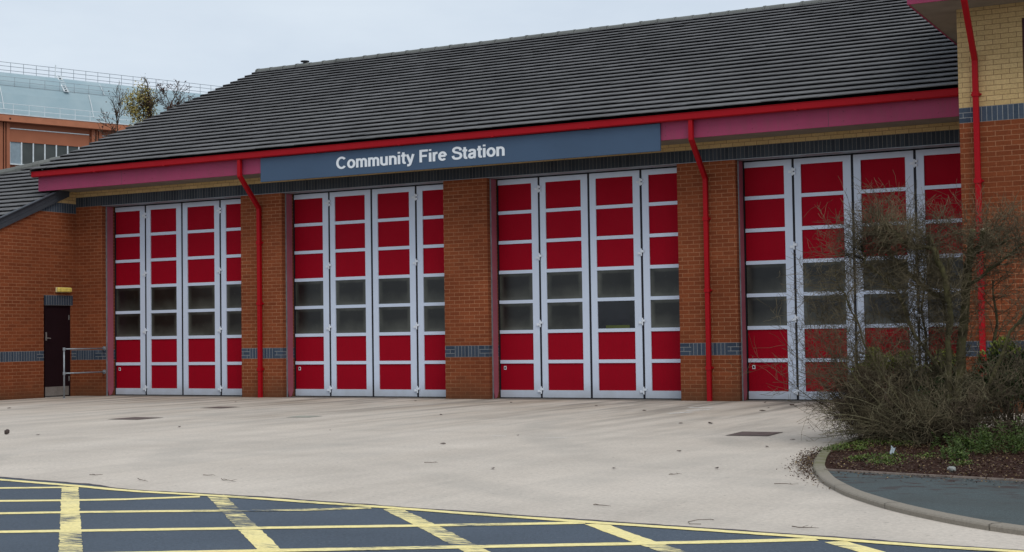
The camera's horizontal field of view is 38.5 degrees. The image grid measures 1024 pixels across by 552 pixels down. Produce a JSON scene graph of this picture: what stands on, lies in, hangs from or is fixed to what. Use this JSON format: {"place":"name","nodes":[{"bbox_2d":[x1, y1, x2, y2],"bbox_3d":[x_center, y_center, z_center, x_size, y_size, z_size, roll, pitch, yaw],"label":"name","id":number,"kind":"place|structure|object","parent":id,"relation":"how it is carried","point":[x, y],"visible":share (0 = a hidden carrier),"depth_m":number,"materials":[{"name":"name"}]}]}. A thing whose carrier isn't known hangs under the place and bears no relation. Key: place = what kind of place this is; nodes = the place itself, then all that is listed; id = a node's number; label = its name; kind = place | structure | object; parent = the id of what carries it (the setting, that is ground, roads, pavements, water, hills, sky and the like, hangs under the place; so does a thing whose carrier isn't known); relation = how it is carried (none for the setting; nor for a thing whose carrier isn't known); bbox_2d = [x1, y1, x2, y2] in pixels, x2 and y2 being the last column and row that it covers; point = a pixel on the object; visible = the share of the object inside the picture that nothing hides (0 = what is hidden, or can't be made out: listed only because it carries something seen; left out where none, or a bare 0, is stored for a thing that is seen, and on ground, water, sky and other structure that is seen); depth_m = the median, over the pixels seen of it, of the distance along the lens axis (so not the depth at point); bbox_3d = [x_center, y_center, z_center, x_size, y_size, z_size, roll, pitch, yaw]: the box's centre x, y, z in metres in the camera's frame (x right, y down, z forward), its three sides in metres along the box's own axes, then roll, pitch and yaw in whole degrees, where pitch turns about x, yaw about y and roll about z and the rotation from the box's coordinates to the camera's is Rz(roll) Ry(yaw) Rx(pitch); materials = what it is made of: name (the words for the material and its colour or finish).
{"place":"outdoors","nodes":[
{"label":"outdoors","id":0,"kind":"place"},
{"bbox_2d":[89,82,127,142],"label":"bare tree","id":1,"kind":"object","parent":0,"point":[119,103],"visible":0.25,"depth_m":54.90,"materials":[{"name":"brown plant"}]},
{"bbox_2d":[0,61,221,169],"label":"office block","id":2,"kind":"structure","parent":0,"point":[42,118],"depth_m":155.40,"materials":[{"name":"grey metal"}]},
{"bbox_2d":[10,142,79,164],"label":"window","id":3,"kind":"structure","parent":2,"relation":"in","point":[21,153],"depth_m":152.30,"materials":[{"name":"white glass"}]},
{"bbox_2d":[121,78,159,125],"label":"yellow leaved tree","id":4,"kind":"object","parent":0,"point":[134,109],"visible":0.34,"depth_m":54.88,"materials":[{"name":"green plant"}]},
{"bbox_2d":[140,77,164,118],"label":"bare tree","id":5,"kind":"object","parent":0,"point":[150,105],"visible":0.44,"depth_m":54.84,"materials":[{"name":"brown plant"}]},
{"bbox_2d":[145,80,192,110],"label":"bare tree","id":6,"kind":"object","parent":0,"point":[162,90],"visible":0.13,"depth_m":55.00,"materials":[{"name":"brown plant"}]},
{"bbox_2d":[0,0,808,93],"label":"sky","id":7,"kind":"structure","parent":0,"point":[217,43],"materials":[{"name":"white"}]},
{"bbox_2d":[0,477,997,551],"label":"road","id":8,"kind":"structure","parent":0,"point":[160,540],"depth_m":9.31,"materials":[{"name":"grey asphalt"}]},
{"bbox_2d":[0,486,66,488],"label":"yellow marking","id":9,"kind":"object","parent":8,"relation":"on","point":[28,487],"visible":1,"depth_m":12.40,"materials":[{"name":"paint"}]},
{"bbox_2d":[58,486,82,551],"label":"yellow marking","id":10,"kind":"object","parent":8,"relation":"on","point":[70,541],"visible":1,"depth_m":9.92,"materials":[{"name":"paint"}]},
{"bbox_2d":[0,496,199,501],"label":"yellow marking","id":11,"kind":"object","parent":8,"relation":"on","point":[98,499],"visible":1,"depth_m":11.40,"materials":[{"name":"paint"}]},
{"bbox_2d":[0,507,370,513],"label":"yellow marking","id":12,"kind":"object","parent":8,"relation":"on","point":[187,510],"visible":1,"depth_m":10.54,"materials":[{"name":"paint"}]},
{"bbox_2d":[207,496,279,548],"bbox_3d":[-1.390,1.591,8.440,0.155,0.001,6.591,0,-2,-17],"label":"yellow marking","id":13,"kind":"object","parent":8,"relation":"on","point":[258,539],"visible":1,"depth_m":9.72,"materials":[{"name":"paint"}]},
{"bbox_2d":[0,522,584,532],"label":"yellow marking","id":14,"kind":"object","parent":8,"relation":"on","point":[267,527],"visible":1,"depth_m":9.53,"materials":[{"name":"paint"}]},
{"bbox_2d":[384,509,489,551],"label":"yellow marking","id":15,"kind":"object","parent":8,"relation":"on","point":[449,537],"visible":1,"depth_m":9.23,"materials":[{"name":"paint"}]},
{"bbox_2d":[137,538,818,551],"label":"yellow marking","id":16,"kind":"object","parent":8,"relation":"on","point":[531,545],"visible":1,"depth_m":8.54,"materials":[{"name":"paint"}]},
{"bbox_2d":[0,479,1023,551],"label":"yellow marking","id":17,"kind":"object","parent":8,"relation":"on","point":[804,536],"visible":1,"depth_m":9.66,"materials":[{"name":"paint"}]},
{"bbox_2d":[1,477,1023,550],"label":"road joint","id":18,"kind":"object","parent":8,"relation":"on","point":[531,516],"visible":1,"depth_m":9.86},
{"bbox_2d":[585,524,685,551],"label":"yellow marking","id":19,"kind":"object","parent":8,"relation":"on","point":[618,532],"visible":1,"depth_m":8.83,"materials":[{"name":"paint"}]},
{"bbox_2d":[826,541,883,551],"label":"yellow marking","id":20,"kind":"object","parent":8,"relation":"on","point":[852,546],"visible":1,"depth_m":8.31,"materials":[{"name":"paint"}]},
{"bbox_2d":[0,396,1023,549],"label":"yard","id":21,"kind":"structure","parent":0,"point":[378,451],"depth_m":15.20,"materials":[{"name":"concrete"}]},
{"bbox_2d":[62,346,105,398],"bbox_3d":[-9.590,2.147,32.804,0.100,1.135,1.285,-2,-3,28],"label":"handrail","id":22,"kind":"object","parent":21,"relation":"on","point":[102,348],"visible":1,"depth_m":32.43,"materials":[{"name":"metal"}]},
{"bbox_2d":[115,417,163,419],"bbox_3d":[-6.008,2.272,23.384,0.620,0.001,0.620,-2,-3,28],"label":"manhole cover","id":23,"kind":"object","parent":21,"relation":"on","point":[131,418],"visible":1,"depth_m":23.39,"materials":[{"name":"metal"}]},
{"bbox_2d":[0,0,1023,412],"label":"fire station","id":24,"kind":"object","parent":21,"relation":"on","point":[182,250],"visible":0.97,"depth_m":29.10,"materials":[{"name":"red brick"}]},
{"bbox_2d":[44,305,69,397],"bbox_3d":[-10.350,1.706,33.308,0.104,2.080,0.820,-2,-3,28],"label":"side door","id":25,"kind":"structure","parent":24,"relation":"in","point":[56,317],"depth_m":33.31,"materials":[{"name":"black paint"}]},
{"bbox_2d":[56,287,71,292],"bbox_3d":[-10.232,0.316,33.449,0.100,0.115,0.430,-2,-3,28],"label":"bulkhead light","id":26,"kind":"object","parent":24,"relation":"attached to","point":[64,289],"visible":1,"depth_m":33.40,"materials":[{"name":"beige plastic"}]},
{"bbox_2d":[115,206,147,394],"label":"door leaf","id":27,"kind":"structure","parent":24,"relation":"in","point":[131,273],"depth_m":33.61,"materials":[{"name":"red paint"}]},
{"bbox_2d":[146,203,181,394],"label":"door leaf","id":28,"kind":"structure","parent":24,"relation":"in","point":[163,222],"depth_m":33.15,"materials":[{"name":"red paint"}]},
{"bbox_2d":[183,200,222,394],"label":"door leaf","id":29,"kind":"structure","parent":24,"relation":"in","point":[202,329],"depth_m":32.63,"materials":[{"name":"red paint"}]},
{"bbox_2d":[221,199,241,394],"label":"door leaf","id":30,"kind":"structure","parent":24,"relation":"in","point":[231,209],"depth_m":32.24,"materials":[{"name":"red paint"}]},
{"bbox_2d":[294,193,332,395],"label":"door leaf","id":31,"kind":"structure","parent":24,"relation":"in","point":[311,252],"depth_m":31.21,"materials":[{"name":"red paint"}]},
{"bbox_2d":[330,190,372,395],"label":"door leaf","id":32,"kind":"structure","parent":24,"relation":"in","point":[350,211],"depth_m":30.75,"materials":[{"name":"red paint"}]},
{"bbox_2d":[372,186,419,396],"bbox_3d":[-2.389,0.326,30.205,1.116,4.303,0.087,-2,-3,28],"label":"door leaf","id":33,"kind":"structure","parent":24,"relation":"in","point":[393,209],"depth_m":30.23,"materials":[{"name":"red paint"}]},
{"bbox_2d":[417,184,445,396],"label":"door leaf","id":34,"kind":"structure","parent":24,"relation":"in","point":[430,217],"depth_m":29.81,"materials":[{"name":"red paint"}]},
{"bbox_2d":[260,123,660,181],"bbox_3d":[-1.279,-2.342,28.345,8.935,0.497,0.052,-2,-3,28],"label":"sign","id":35,"kind":"object","parent":24,"relation":"attached to","point":[584,143],"visible":1,"depth_m":28.09,"materials":[{"name":"blue metal"}]},
{"bbox_2d":[498,178,543,396],"bbox_3d":[0.176,0.231,28.835,0.961,4.303,0.087,-2,-3,28],"label":"door leaf","id":36,"kind":"structure","parent":24,"relation":"in","point":[519,255],"depth_m":28.86,"materials":[{"name":"red paint"}]},
{"bbox_2d":[539,174,590,397],"bbox_3d":[1.036,0.200,28.393,1.029,4.303,0.055,-2,-3,28],"label":"door leaf","id":37,"kind":"structure","parent":24,"relation":"in","point":[563,199],"depth_m":28.39,"materials":[{"name":"red paint"}]},
{"bbox_2d":[589,170,646,397],"bbox_3d":[2.014,0.164,27.853,1.116,4.303,0.087,-2,-3,28],"label":"door leaf","id":38,"kind":"structure","parent":24,"relation":"in","point":[616,251],"depth_m":27.88,"materials":[{"name":"red paint"}]},
{"bbox_2d":[641,167,680,397],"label":"door leaf","id":39,"kind":"structure","parent":24,"relation":"in","point":[659,187],"depth_m":27.45,"materials":[{"name":"red paint"}]},
{"bbox_2d":[744,159,799,398],"bbox_3d":[4.694,0.065,26.421,0.961,4.303,0.087,-2,-3,28],"label":"door leaf","id":40,"kind":"structure","parent":24,"relation":"in","point":[770,244],"depth_m":26.45,"materials":[{"name":"red paint"}]},
{"bbox_2d":[794,155,854,399],"bbox_3d":[5.554,0.034,25.980,1.029,4.303,0.055,-2,-3,28],"label":"door leaf","id":41,"kind":"structure","parent":24,"relation":"in","point":[816,180],"depth_m":26.04,"materials":[{"name":"red paint"}]},
{"bbox_2d":[853,150,918,390],"bbox_3d":[6.532,-0.003,25.439,1.116,4.303,0.087,-2,-3,28],"label":"door leaf","id":42,"kind":"structure","parent":24,"relation":"in","point":[881,166],"depth_m":25.51,"materials":[{"name":"red paint"}]},
{"bbox_2d":[916,147,963,365],"bbox_3d":[7.387,-0.033,25.001,0.857,4.303,0.055,-2,-3,28],"label":"door leaf","id":43,"kind":"structure","parent":24,"relation":"in","point":[939,170],"depth_m":25.06,"materials":[{"name":"red paint"}]},
{"bbox_2d":[729,431,781,435],"bbox_3d":[2.933,1.905,17.701,0.520,0.001,0.720,-2,-3,25],"label":"manhole cover","id":44,"kind":"object","parent":21,"relation":"on","point":[753,433],"visible":1,"depth_m":17.68,"materials":[{"name":"metal"}]},
{"bbox_2d":[776,446,830,488],"bbox_3d":[2.649,1.707,13.282,0.484,0.043,4.097,-1,-2,12],"label":"leaf drift","id":45,"kind":"object","parent":21,"relation":"on","point":[812,456],"visible":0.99,"depth_m":13.41,"materials":[{"name":"brown plant"}]},
{"bbox_2d":[813,427,1023,535],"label":"kerb","id":46,"kind":"structure","parent":21,"relation":"on","point":[827,478],"depth_m":9.91,"materials":[{"name":"concrete"}]},
{"bbox_2d":[824,469,1023,481],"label":"edging strip","id":47,"kind":"object","parent":21,"relation":"on","point":[930,475],"visible":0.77,"depth_m":11.93,"materials":[{"name":"grey concrete"}]},
{"bbox_2d":[825,428,1023,478],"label":"planting bed","id":48,"kind":"object","parent":21,"relation":"on","point":[828,465],"visible":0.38,"depth_m":13.08,"materials":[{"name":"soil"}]},
{"bbox_2d":[801,345,935,439],"bbox_3d":[3.860,1.234,16.195,1.532,1.158,1.929,-2,-3,28],"label":"twiggy shrub","id":49,"kind":"object","parent":48,"relation":"on","point":[852,433],"visible":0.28,"depth_m":16.05,"materials":[{"name":"brown plant"}]},
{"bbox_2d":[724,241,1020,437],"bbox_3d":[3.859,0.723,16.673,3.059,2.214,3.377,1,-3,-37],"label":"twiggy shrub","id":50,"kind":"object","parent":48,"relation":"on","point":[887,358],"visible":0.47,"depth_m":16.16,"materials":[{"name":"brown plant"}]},
{"bbox_2d":[847,346,916,395],"bbox_3d":[4.402,1.336,17.407,0.952,1.034,0.700,-2,-3,28],"label":"evergreen bush","id":51,"kind":"object","parent":48,"relation":"on","point":[883,365],"visible":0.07,"depth_m":17.25,"materials":[{"name":"green plant"}]},
{"bbox_2d":[817,438,977,467],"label":"weeds","id":52,"kind":"object","parent":48,"relation":"on","point":[887,459],"visible":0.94,"depth_m":13.76,"materials":[{"name":"green plant"}]},
{"bbox_2d":[773,171,1023,444],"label":"shrub","id":53,"kind":"object","parent":48,"relation":"on","point":[892,231],"visible":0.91,"depth_m":15.57,"materials":[{"name":"green plant"}]},
{"bbox_2d":[793,332,1023,447],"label":"twiggy shrub","id":54,"kind":"object","parent":48,"relation":"on","point":[926,434],"visible":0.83,"depth_m":15.08,"materials":[{"name":"plant"}]},
{"bbox_2d":[903,371,965,439],"bbox_3d":[4.588,1.398,15.886,0.713,0.782,0.811,-2,-3,28],"label":"evergreen bush","id":55,"kind":"object","parent":48,"relation":"on","point":[936,383],"visible":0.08,"depth_m":15.75,"materials":[{"name":"green plant"}]},
{"bbox_2d":[858,335,1023,443],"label":"twiggy shrub","id":56,"kind":"object","parent":48,"relation":"on","point":[993,418],"visible":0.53,"depth_m":14.97,"materials":[{"name":"plant"}]},
{"bbox_2d":[913,349,977,403],"bbox_3d":[5.099,1.320,17.011,0.846,1.014,0.756,-2,-3,28],"label":"evergreen bush","id":57,"kind":"object","parent":48,"relation":"on","point":[936,369],"depth_m":16.96,"materials":[{"name":"green plant"}]},
{"bbox_2d":[947,466,955,471],"bbox_3d":[3.666,1.613,12.212,0.074,0.051,0.065,-2,-3,28],"label":"stone","id":58,"kind":"object","parent":48,"relation":"on","point":[952,468],"visible":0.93,"depth_m":12.19,"materials":[{"name":"grey stone"}]},
{"bbox_2d":[939,446,968,460],"bbox_3d":[4.030,1.615,13.354,0.270,0.151,0.316,-1,-2,14],"label":"leafy weed","id":59,"kind":"object","parent":48,"relation":"on","point":[959,454],"visible":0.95,"depth_m":13.30,"materials":[{"name":"green plant"}]},
{"bbox_2d":[928,425,1001,454],"bbox_3d":[4.429,1.582,14.093,0.877,0.270,0.682,1,-3,-39],"label":"leafy weed","id":60,"kind":"object","parent":48,"relation":"on","point":[969,444],"visible":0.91,"depth_m":14.04,"materials":[{"name":"green plant"}]},
{"bbox_2d":[962,336,1023,435],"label":"evergreen bush","id":61,"kind":"object","parent":48,"relation":"on","point":[988,356],"visible":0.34,"depth_m":15.50,"materials":[{"name":"green plant"}]},
{"bbox_2d":[976,416,1023,454],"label":"leafy weed","id":62,"kind":"object","parent":48,"relation":"on","point":[1018,445],"visible":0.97,"depth_m":14.00,"materials":[{"name":"green plant"}]},
{"bbox_2d":[829,471,1023,524],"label":"pavement","id":63,"kind":"structure","parent":0,"point":[1000,501],"depth_m":10.68,"materials":[{"name":"grey asphalt"}]},
{"bbox_2d":[838,471,1023,484],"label":"scattered leaves","id":64,"kind":"object","parent":63,"relation":"on","point":[925,475],"visible":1,"depth_m":11.78,"materials":[{"name":"brown plant"}]}
]}

